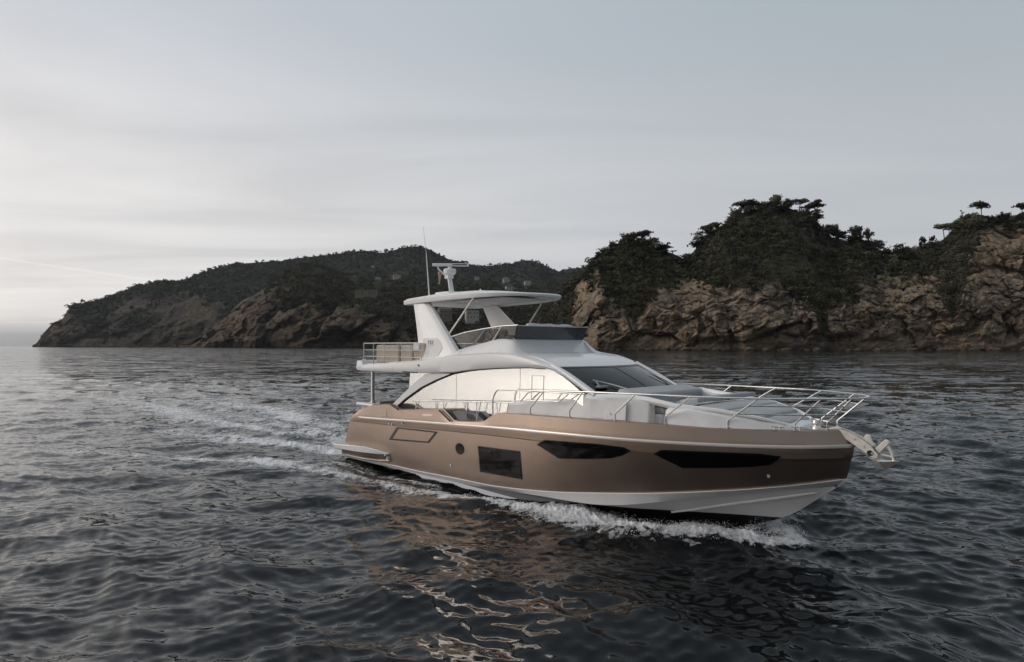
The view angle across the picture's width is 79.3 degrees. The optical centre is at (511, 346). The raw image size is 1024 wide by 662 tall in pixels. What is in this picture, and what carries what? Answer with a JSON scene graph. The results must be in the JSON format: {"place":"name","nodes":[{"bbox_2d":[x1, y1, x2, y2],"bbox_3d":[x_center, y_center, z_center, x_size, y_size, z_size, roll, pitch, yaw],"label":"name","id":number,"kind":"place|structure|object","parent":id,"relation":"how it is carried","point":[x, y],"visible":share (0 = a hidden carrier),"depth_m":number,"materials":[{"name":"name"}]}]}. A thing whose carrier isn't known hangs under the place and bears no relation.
{"place":"outdoors","nodes":[
{"label":"outdoors","id":0,"kind":"place"},
{"bbox_2d":[32,246,579,346],"bbox_3d":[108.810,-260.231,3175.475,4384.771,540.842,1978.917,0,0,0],"label":"headland","id":1,"kind":"structure","parent":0,"point":[188,319],"depth_m":2553.95,"materials":[{"name":"green plant"}]},
{"bbox_2d":[40,244,581,342],"bbox_3d":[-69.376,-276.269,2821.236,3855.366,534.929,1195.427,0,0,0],"label":"woodland","id":2,"kind":"object","parent":1,"relation":"on","point":[166,283],"visible":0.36,"depth_m":2800.90,"materials":[{"name":"green plant"}]},
{"bbox_2d":[175,263,560,347],"bbox_3d":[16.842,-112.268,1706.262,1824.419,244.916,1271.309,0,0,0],"label":"rocky promontory","id":3,"kind":"structure","parent":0,"point":[242,324],"depth_m":1372.24,"materials":[{"name":"stone"}]},
{"bbox_2d":[355,289,376,298],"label":"house","id":4,"kind":"structure","parent":3,"relation":"on","point":[364,293],"depth_m":1493.09,"materials":[{"name":"ceramic"}]},
{"bbox_2d":[204,261,560,343],"bbox_3d":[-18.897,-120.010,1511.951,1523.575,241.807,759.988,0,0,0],"label":"promontory scrub","id":5,"kind":"object","parent":3,"relation":"on","point":[387,301],"visible":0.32,"depth_m":1500.37,"materials":[{"name":"green plant"}]},
{"bbox_2d":[437,307,451,322],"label":"house","id":6,"kind":"structure","parent":3,"relation":"on","point":[445,314],"depth_m":1303.39,"materials":[{"name":"ceramic"}]},
{"bbox_2d":[465,310,478,323],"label":"house","id":7,"kind":"structure","parent":3,"relation":"on","point":[471,316],"depth_m":1287.16,"materials":[{"name":"ceramic"}]},
{"bbox_2d":[505,286,513,290],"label":"house","id":8,"kind":"structure","parent":3,"relation":"on","point":[509,287],"depth_m":1707.39,"materials":[{"name":"ceramic"}]},
{"bbox_2d":[0,346,1023,661],"bbox_3d":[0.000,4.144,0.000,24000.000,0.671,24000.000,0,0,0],"label":"sea","id":9,"kind":"structure","parent":0,"point":[194,504],"depth_m":13.42,"materials":[{"name":"black liquid"}]},
{"bbox_2d":[331,228,899,527],"bbox_3d":[0.916,0.322,18.575,5.314,8.936,18.880,0,0,-43],"label":"motor yacht","id":10,"kind":"object","parent":9,"relation":"on","point":[565,413],"visible":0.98,"depth_m":15.25,"materials":[{"name":"brown metal"}]},
{"bbox_2d":[465,413,478,420],"bbox_3d":[-1.127,2.005,17.386,0.012,0.170,0.600,0,0,-43],"label":"gate window","id":11,"kind":"structure","parent":10,"relation":"in","point":[471,417],"depth_m":17.39,"materials":[{"name":"grey glass"}]},
{"bbox_2d":[457,492,804,542],"bbox_3d":[3.281,3.883,15.938,7.012,0.535,8.043,0,0,-42],"label":"bow spray","id":12,"kind":"object","parent":9,"relation":"on","point":[639,519],"visible":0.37,"depth_m":13.64,"materials":[{"name":"white liquid"}]},
{"bbox_2d":[681,347,691,350],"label":"boulder","id":13,"kind":"object","parent":9,"relation":"in","point":[686,349],"visible":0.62,"depth_m":564.73,"materials":[{"name":"stone"}]},
{"bbox_2d":[744,347,754,350],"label":"boulder","id":14,"kind":"object","parent":9,"relation":"in","point":[749,349],"visible":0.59,"depth_m":539.66,"materials":[{"name":"stone"}]},
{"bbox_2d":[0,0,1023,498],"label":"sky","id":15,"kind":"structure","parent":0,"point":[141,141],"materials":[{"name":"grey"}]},
{"bbox_2d":[537,208,1023,350],"bbox_3d":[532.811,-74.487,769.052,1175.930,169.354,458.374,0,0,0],"label":"cliff","id":16,"kind":"structure","parent":0,"point":[760,322],"depth_m":576.61,"materials":[{"name":"brown stone"}]},
{"bbox_2d":[559,281,576,292],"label":"round tree","id":17,"kind":"object","parent":16,"relation":"on","point":[566,285],"visible":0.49,"depth_m":728.13,"materials":[{"name":"green plant"}]},
{"bbox_2d":[571,272,581,280],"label":"round tree","id":18,"kind":"object","parent":16,"relation":"on","point":[576,277],"visible":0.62,"depth_m":711.61,"materials":[{"name":"green plant"}]},
{"bbox_2d":[589,258,605,265],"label":"round tree","id":19,"kind":"object","parent":16,"relation":"on","point":[599,261],"visible":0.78,"depth_m":672.53,"materials":[{"name":"green plant"}]},
{"bbox_2d":[604,256,619,262],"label":"round tree","id":20,"kind":"object","parent":16,"relation":"on","point":[609,260],"visible":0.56,"depth_m":667.62,"materials":[{"name":"green plant"}]},
{"bbox_2d":[609,240,620,247],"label":"round tree","id":21,"kind":"object","parent":16,"relation":"on","point":[612,243],"visible":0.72,"depth_m":690.15,"materials":[{"name":"green plant"}]},
{"bbox_2d":[615,237,627,243],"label":"round tree","id":22,"kind":"object","parent":16,"relation":"on","point":[623,239],"visible":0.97,"depth_m":686.80,"materials":[{"name":"green plant"}]},
{"bbox_2d":[627,232,638,240],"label":"round tree","id":23,"kind":"object","parent":16,"relation":"on","point":[632,236],"visible":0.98,"depth_m":686.91,"materials":[{"name":"green plant"}]},
{"bbox_2d":[634,238,651,243],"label":"round tree","id":24,"kind":"object","parent":16,"relation":"on","point":[645,240],"visible":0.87,"depth_m":685.42,"materials":[{"name":"green plant"}]},
{"bbox_2d":[637,230,653,236],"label":"umbrella pine","id":25,"kind":"object","parent":16,"relation":"on","point":[646,232],"visible":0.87,"depth_m":686.73,"materials":[{"name":"green plant"}]},
{"bbox_2d":[641,237,662,248],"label":"round tree","id":26,"kind":"object","parent":16,"relation":"on","point":[655,241],"visible":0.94,"depth_m":683.87,"materials":[{"name":"green plant"}]},
{"bbox_2d":[646,245,660,255],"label":"layered pine","id":27,"kind":"object","parent":16,"relation":"on","point":[652,246],"visible":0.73,"depth_m":675.01,"materials":[{"name":"green plant"}]},
{"bbox_2d":[656,242,672,250],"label":"umbrella pine","id":28,"kind":"object","parent":16,"relation":"on","point":[660,246],"visible":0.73,"depth_m":682.39,"materials":[{"name":"green plant"}]},
{"bbox_2d":[662,256,672,261],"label":"round tree","id":29,"kind":"object","parent":16,"relation":"on","point":[668,259],"visible":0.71,"depth_m":671.71,"materials":[{"name":"green plant"}]},
{"bbox_2d":[670,265,685,273],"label":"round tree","id":30,"kind":"object","parent":16,"relation":"on","point":[674,266],"visible":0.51,"depth_m":656.93,"materials":[{"name":"green plant"}]},
{"bbox_2d":[682,258,692,264],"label":"round tree","id":31,"kind":"object","parent":16,"relation":"on","point":[688,262],"visible":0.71,"depth_m":670.74,"materials":[{"name":"green plant"}]},
{"bbox_2d":[683,253,691,260],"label":"round tree","id":32,"kind":"object","parent":16,"relation":"on","point":[687,256],"visible":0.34,"depth_m":682.34,"materials":[{"name":"green plant"}]},
{"bbox_2d":[686,240,704,248],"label":"round tree","id":33,"kind":"object","parent":16,"relation":"on","point":[697,244],"visible":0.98,"depth_m":684.99,"materials":[{"name":"green plant"}]},
{"bbox_2d":[690,231,711,241],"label":"round tree","id":34,"kind":"object","parent":16,"relation":"on","point":[701,237],"visible":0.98,"depth_m":687.01,"materials":[{"name":"green plant"}]},
{"bbox_2d":[703,228,714,235],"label":"round tree","id":35,"kind":"object","parent":16,"relation":"on","point":[707,231],"visible":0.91,"depth_m":687.02,"materials":[{"name":"green plant"}]},
{"bbox_2d":[698,222,722,230],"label":"umbrella pine","id":36,"kind":"object","parent":16,"relation":"on","point":[709,226],"visible":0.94,"depth_m":686.22,"materials":[{"name":"green plant"}]},
{"bbox_2d":[704,246,724,255],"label":"round tree","id":37,"kind":"object","parent":16,"relation":"on","point":[712,251],"visible":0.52,"depth_m":647.85,"materials":[{"name":"green plant"}]},
{"bbox_2d":[725,214,743,224],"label":"layered pine","id":38,"kind":"object","parent":16,"relation":"on","point":[729,217],"visible":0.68,"depth_m":678.38,"materials":[{"name":"green plant"}]},
{"bbox_2d":[727,214,745,221],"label":"round tree","id":39,"kind":"object","parent":16,"relation":"on","point":[740,216],"visible":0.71,"depth_m":678.15,"materials":[{"name":"green plant"}]},
{"bbox_2d":[728,207,748,216],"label":"round tree","id":40,"kind":"object","parent":16,"relation":"on","point":[736,212],"visible":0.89,"depth_m":685.19,"materials":[{"name":"green plant"}]},
{"bbox_2d":[732,199,760,212],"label":"umbrella pine","id":41,"kind":"object","parent":16,"relation":"on","point":[742,203],"visible":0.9,"depth_m":688.12,"materials":[{"name":"green plant"}]},
{"bbox_2d":[738,219,755,226],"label":"round tree","id":42,"kind":"object","parent":16,"relation":"on","point":[747,222],"visible":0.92,"depth_m":667.44,"materials":[{"name":"green plant"}]},
{"bbox_2d":[742,216,755,220],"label":"round tree","id":43,"kind":"object","parent":16,"relation":"on","point":[749,218],"visible":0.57,"depth_m":671.42,"materials":[{"name":"green plant"}]},
{"bbox_2d":[748,206,757,213],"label":"round tree","id":44,"kind":"object","parent":16,"relation":"on","point":[752,211],"visible":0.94,"depth_m":686.94,"materials":[{"name":"green plant"}]},
{"bbox_2d":[753,201,768,211],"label":"round tree","id":45,"kind":"object","parent":16,"relation":"on","point":[764,204],"visible":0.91,"depth_m":688.58,"materials":[{"name":"green plant"}]},
{"bbox_2d":[767,194,783,204],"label":"round tree","id":46,"kind":"object","parent":16,"relation":"on","point":[778,197],"visible":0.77,"depth_m":686.34,"materials":[{"name":"green plant"}]},
{"bbox_2d":[770,199,780,210],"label":"round tree","id":47,"kind":"object","parent":16,"relation":"on","point":[775,203],"visible":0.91,"depth_m":685.17,"materials":[{"name":"green plant"}]},
{"bbox_2d":[532,209,1023,325],"bbox_3d":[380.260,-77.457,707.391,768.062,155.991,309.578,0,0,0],"label":"cliff scrub","id":48,"kind":"object","parent":16,"relation":"on","point":[783,244],"visible":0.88,"depth_m":634.10,"materials":[{"name":"green plant"}]},
{"bbox_2d":[765,259,796,265],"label":"terrace","id":49,"kind":"structure","parent":16,"relation":"on","point":[783,263],"depth_m":606.39,"materials":[{"name":"green plant"}]},
{"bbox_2d":[539,236,1023,334],"bbox_3d":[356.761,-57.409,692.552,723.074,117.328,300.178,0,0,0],"label":"cliff tufts","id":50,"kind":"object","parent":16,"relation":"on","point":[796,299],"visible":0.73,"depth_m":602.36,"materials":[{"name":"green plant"}]},
{"bbox_2d":[774,203,789,213],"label":"round tree","id":51,"kind":"object","parent":16,"relation":"on","point":[781,208],"visible":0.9,"depth_m":683.77,"materials":[{"name":"green plant"}]},
{"bbox_2d":[765,274,798,278],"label":"terrace","id":52,"kind":"structure","parent":16,"relation":"on","point":[787,275],"depth_m":590.85,"materials":[{"name":"green plant"}]},
{"bbox_2d":[768,265,802,271],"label":"terrace","id":53,"kind":"structure","parent":16,"relation":"on","point":[782,268],"depth_m":599.81,"materials":[{"name":"green plant"}]},
{"bbox_2d":[771,255,800,260],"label":"terrace","id":54,"kind":"structure","parent":16,"relation":"on","point":[783,258],"depth_m":613.09,"materials":[{"name":"green plant"}]},
{"bbox_2d":[768,249,804,256],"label":"terrace","id":55,"kind":"structure","parent":16,"relation":"on","point":[789,251],"depth_m":620.23,"materials":[{"name":"green plant"}]},
{"bbox_2d":[771,270,804,275],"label":"terrace","id":56,"kind":"structure","parent":16,"relation":"on","point":[783,271],"depth_m":595.09,"materials":[{"name":"green plant"}]},
{"bbox_2d":[782,201,793,209],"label":"round tree","id":57,"kind":"object","parent":16,"relation":"on","point":[788,204],"visible":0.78,"depth_m":685.22,"materials":[{"name":"green plant"}]},
{"bbox_2d":[560,215,1023,297],"bbox_3d":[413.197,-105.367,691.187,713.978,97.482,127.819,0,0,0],"label":"cliff wood","id":58,"kind":"object","parent":16,"relation":"on","point":[785,237],"visible":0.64,"depth_m":658.20,"materials":[{"name":"green plant"}]},
{"bbox_2d":[784,198,809,207],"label":"umbrella pine","id":59,"kind":"object","parent":16,"relation":"on","point":[796,201],"visible":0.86,"depth_m":691.18,"materials":[{"name":"green plant"}]},
{"bbox_2d":[790,217,811,225],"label":"layered pine","id":60,"kind":"object","parent":16,"relation":"on","point":[801,221],"visible":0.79,"depth_m":669.75,"materials":[{"name":"green plant"}]},
{"bbox_2d":[793,210,814,217],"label":"round tree","id":61,"kind":"object","parent":16,"relation":"on","point":[800,213],"visible":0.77,"depth_m":681.93,"materials":[{"name":"green plant"}]},
{"bbox_2d":[799,217,820,226],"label":"round tree","id":62,"kind":"object","parent":16,"relation":"on","point":[812,221],"visible":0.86,"depth_m":672.17,"materials":[{"name":"green plant"}]},
{"bbox_2d":[800,199,825,211],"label":"umbrella pine","id":63,"kind":"object","parent":16,"relation":"on","point":[814,204],"visible":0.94,"depth_m":688.36,"materials":[{"name":"green plant"}]},
{"bbox_2d":[812,209,823,221],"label":"round tree","id":64,"kind":"object","parent":16,"relation":"on","point":[816,214],"visible":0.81,"depth_m":684.83,"materials":[{"name":"green plant"}]},
{"bbox_2d":[812,227,831,237],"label":"round tree","id":65,"kind":"object","parent":16,"relation":"on","point":[822,231],"visible":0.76,"depth_m":667.62,"materials":[{"name":"green plant"}]},
{"bbox_2d":[823,224,839,237],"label":"round tree","id":66,"kind":"object","parent":16,"relation":"on","point":[828,226],"visible":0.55,"depth_m":681.71,"materials":[{"name":"green plant"}]},
{"bbox_2d":[830,223,838,240],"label":"round tree","id":67,"kind":"object","parent":16,"relation":"on","point":[835,226],"visible":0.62,"depth_m":687.82,"materials":[{"name":"green plant"}]},
{"bbox_2d":[828,231,840,241],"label":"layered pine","id":68,"kind":"object","parent":16,"relation":"on","point":[834,236],"visible":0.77,"depth_m":682.26,"materials":[{"name":"green plant"}]},
{"bbox_2d":[831,229,846,241],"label":"round tree","id":69,"kind":"object","parent":16,"relation":"on","point":[840,233],"visible":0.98,"depth_m":682.93,"materials":[{"name":"green plant"}]},
{"bbox_2d":[834,247,853,256],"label":"layered pine","id":70,"kind":"object","parent":16,"relation":"on","point":[844,250],"visible":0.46,"depth_m":656.88,"materials":[{"name":"green plant"}]},
{"bbox_2d":[845,230,862,241],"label":"round tree","id":71,"kind":"object","parent":16,"relation":"on","point":[854,235],"visible":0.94,"depth_m":681.57,"materials":[{"name":"green plant"}]},
{"bbox_2d":[846,225,862,234],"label":"round tree","id":72,"kind":"object","parent":16,"relation":"on","point":[859,229],"visible":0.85,"depth_m":686.50,"materials":[{"name":"green plant"}]},
{"bbox_2d":[853,233,863,241],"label":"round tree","id":73,"kind":"object","parent":16,"relation":"on","point":[859,239],"visible":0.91,"depth_m":683.76,"materials":[{"name":"green plant"}]},
{"bbox_2d":[862,228,874,238],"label":"round tree","id":74,"kind":"object","parent":16,"relation":"on","point":[867,233],"visible":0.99,"depth_m":687.30,"materials":[{"name":"green plant"}]},
{"bbox_2d":[864,246,879,252],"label":"round tree","id":75,"kind":"object","parent":16,"relation":"on","point":[869,249],"visible":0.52,"depth_m":664.02,"materials":[{"name":"green plant"}]},
{"bbox_2d":[863,239,882,247],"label":"round tree","id":76,"kind":"object","parent":16,"relation":"on","point":[870,243],"visible":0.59,"depth_m":679.56,"materials":[{"name":"green plant"}]},
{"bbox_2d":[876,249,891,259],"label":"layered pine","id":77,"kind":"object","parent":16,"relation":"on","point":[882,251],"visible":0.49,"depth_m":668.52,"materials":[{"name":"green plant"}]},
{"bbox_2d":[878,257,900,265],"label":"round tree","id":78,"kind":"object","parent":16,"relation":"on","point":[893,260],"visible":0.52,"depth_m":658.72,"materials":[{"name":"green plant"}]},
{"bbox_2d":[882,247,896,256],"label":"round tree","id":79,"kind":"object","parent":16,"relation":"on","point":[890,252],"visible":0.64,"depth_m":678.35,"materials":[{"name":"green plant"}]},
{"bbox_2d":[889,243,910,252],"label":"round tree","id":80,"kind":"object","parent":16,"relation":"on","point":[895,246],"visible":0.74,"depth_m":687.01,"materials":[{"name":"green plant"}]},
{"bbox_2d":[895,247,907,255],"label":"round tree","id":81,"kind":"object","parent":16,"relation":"on","point":[901,251],"visible":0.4,"depth_m":679.91,"materials":[{"name":"green plant"}]},
{"bbox_2d":[904,253,915,260],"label":"round tree","id":82,"kind":"object","parent":16,"relation":"on","point":[910,256],"visible":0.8,"depth_m":664.69,"materials":[{"name":"green plant"}]},
{"bbox_2d":[903,246,919,252],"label":"round tree","id":83,"kind":"object","parent":16,"relation":"on","point":[911,249],"visible":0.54,"depth_m":678.79,"materials":[{"name":"green plant"}]},
{"bbox_2d":[919,236,926,247],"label":"cypress tree","id":84,"kind":"object","parent":16,"relation":"on","point":[922,239],"visible":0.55,"depth_m":687.12,"materials":[{"name":"green plant"}]},
{"bbox_2d":[912,241,940,249],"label":"round tree","id":85,"kind":"object","parent":16,"relation":"on","point":[927,245],"visible":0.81,"depth_m":676.50,"materials":[{"name":"green plant"}]},
{"bbox_2d":[933,223,952,239],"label":"umbrella pine","id":86,"kind":"object","parent":16,"relation":"on","point":[943,226],"visible":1,"depth_m":685.13,"materials":[{"name":"green plant"}]},
{"bbox_2d":[946,229,966,238],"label":"layered pine","id":87,"kind":"object","parent":16,"relation":"on","point":[955,233],"visible":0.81,"depth_m":671.54,"materials":[{"name":"green plant"}]},
{"bbox_2d":[949,220,963,228],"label":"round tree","id":88,"kind":"object","parent":16,"relation":"on","point":[953,223],"visible":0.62,"depth_m":682.20,"materials":[{"name":"green plant"}]},
{"bbox_2d":[948,223,968,233],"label":"round tree","id":89,"kind":"object","parent":16,"relation":"on","point":[955,227],"visible":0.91,"depth_m":677.40,"materials":[{"name":"green plant"}]},
{"bbox_2d":[946,246,972,253],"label":"round tree","id":90,"kind":"object","parent":16,"relation":"on","point":[961,250],"visible":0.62,"depth_m":632.37,"materials":[{"name":"green plant"}]},
{"bbox_2d":[955,212,982,221],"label":"round tree","id":91,"kind":"object","parent":16,"relation":"on","point":[972,214],"visible":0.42,"depth_m":678.72,"materials":[{"name":"green plant"}]},
{"bbox_2d":[957,214,986,226],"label":"round tree","id":92,"kind":"object","parent":16,"relation":"on","point":[972,218],"visible":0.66,"depth_m":673.22,"materials":[{"name":"green plant"}]},
{"bbox_2d":[963,220,984,227],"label":"round tree","id":93,"kind":"object","parent":16,"relation":"on","point":[976,222],"visible":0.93,"depth_m":666.47,"materials":[{"name":"green plant"}]},
{"bbox_2d":[967,200,990,214],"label":"umbrella pine","id":94,"kind":"object","parent":16,"relation":"on","point":[980,204],"visible":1,"depth_m":683.74,"materials":[{"name":"green plant"}]},
{"bbox_2d":[979,221,992,229],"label":"layered pine","id":95,"kind":"object","parent":16,"relation":"on","point":[984,226],"visible":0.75,"depth_m":664.20,"materials":[{"name":"green plant"}]},
{"bbox_2d":[982,215,993,223],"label":"round tree","id":96,"kind":"object","parent":16,"relation":"on","point":[988,217],"visible":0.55,"depth_m":675.89,"materials":[{"name":"green plant"}]},
{"bbox_2d":[989,214,1003,223],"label":"round tree","id":97,"kind":"object","parent":16,"relation":"on","point":[996,221],"visible":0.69,"depth_m":676.59,"materials":[{"name":"green plant"}]},
{"bbox_2d":[996,212,1011,223],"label":"round tree","id":98,"kind":"object","parent":16,"relation":"on","point":[1002,216],"visible":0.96,"depth_m":674.91,"materials":[{"name":"green plant"}]},
{"bbox_2d":[1004,211,1015,220],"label":"round tree","id":99,"kind":"object","parent":16,"relation":"on","point":[1009,218],"visible":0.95,"depth_m":673.39,"materials":[{"name":"green plant"}]},
{"bbox_2d":[1001,220,1023,236],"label":"layered pine","id":100,"kind":"object","parent":16,"relation":"on","point":[1010,223],"visible":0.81,"depth_m":668.60,"materials":[{"name":"green plant"}]},
{"bbox_2d":[1010,221,1023,228],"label":"round tree","id":101,"kind":"object","parent":16,"relation":"on","point":[1017,225],"visible":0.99,"depth_m":664.75,"materials":[{"name":"green plant"}]},
{"bbox_2d":[1011,202,1023,211],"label":"umbrella pine","id":102,"kind":"object","parent":16,"relation":"on","point":[1020,206],"visible":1,"depth_m":681.46,"materials":[{"name":"green plant"}]},
{"bbox_2d":[1011,212,1023,220],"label":"round tree","id":103,"kind":"object","parent":16,"relation":"on","point":[1021,214],"visible":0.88,"depth_m":673.56,"materials":[{"name":"green plant"}]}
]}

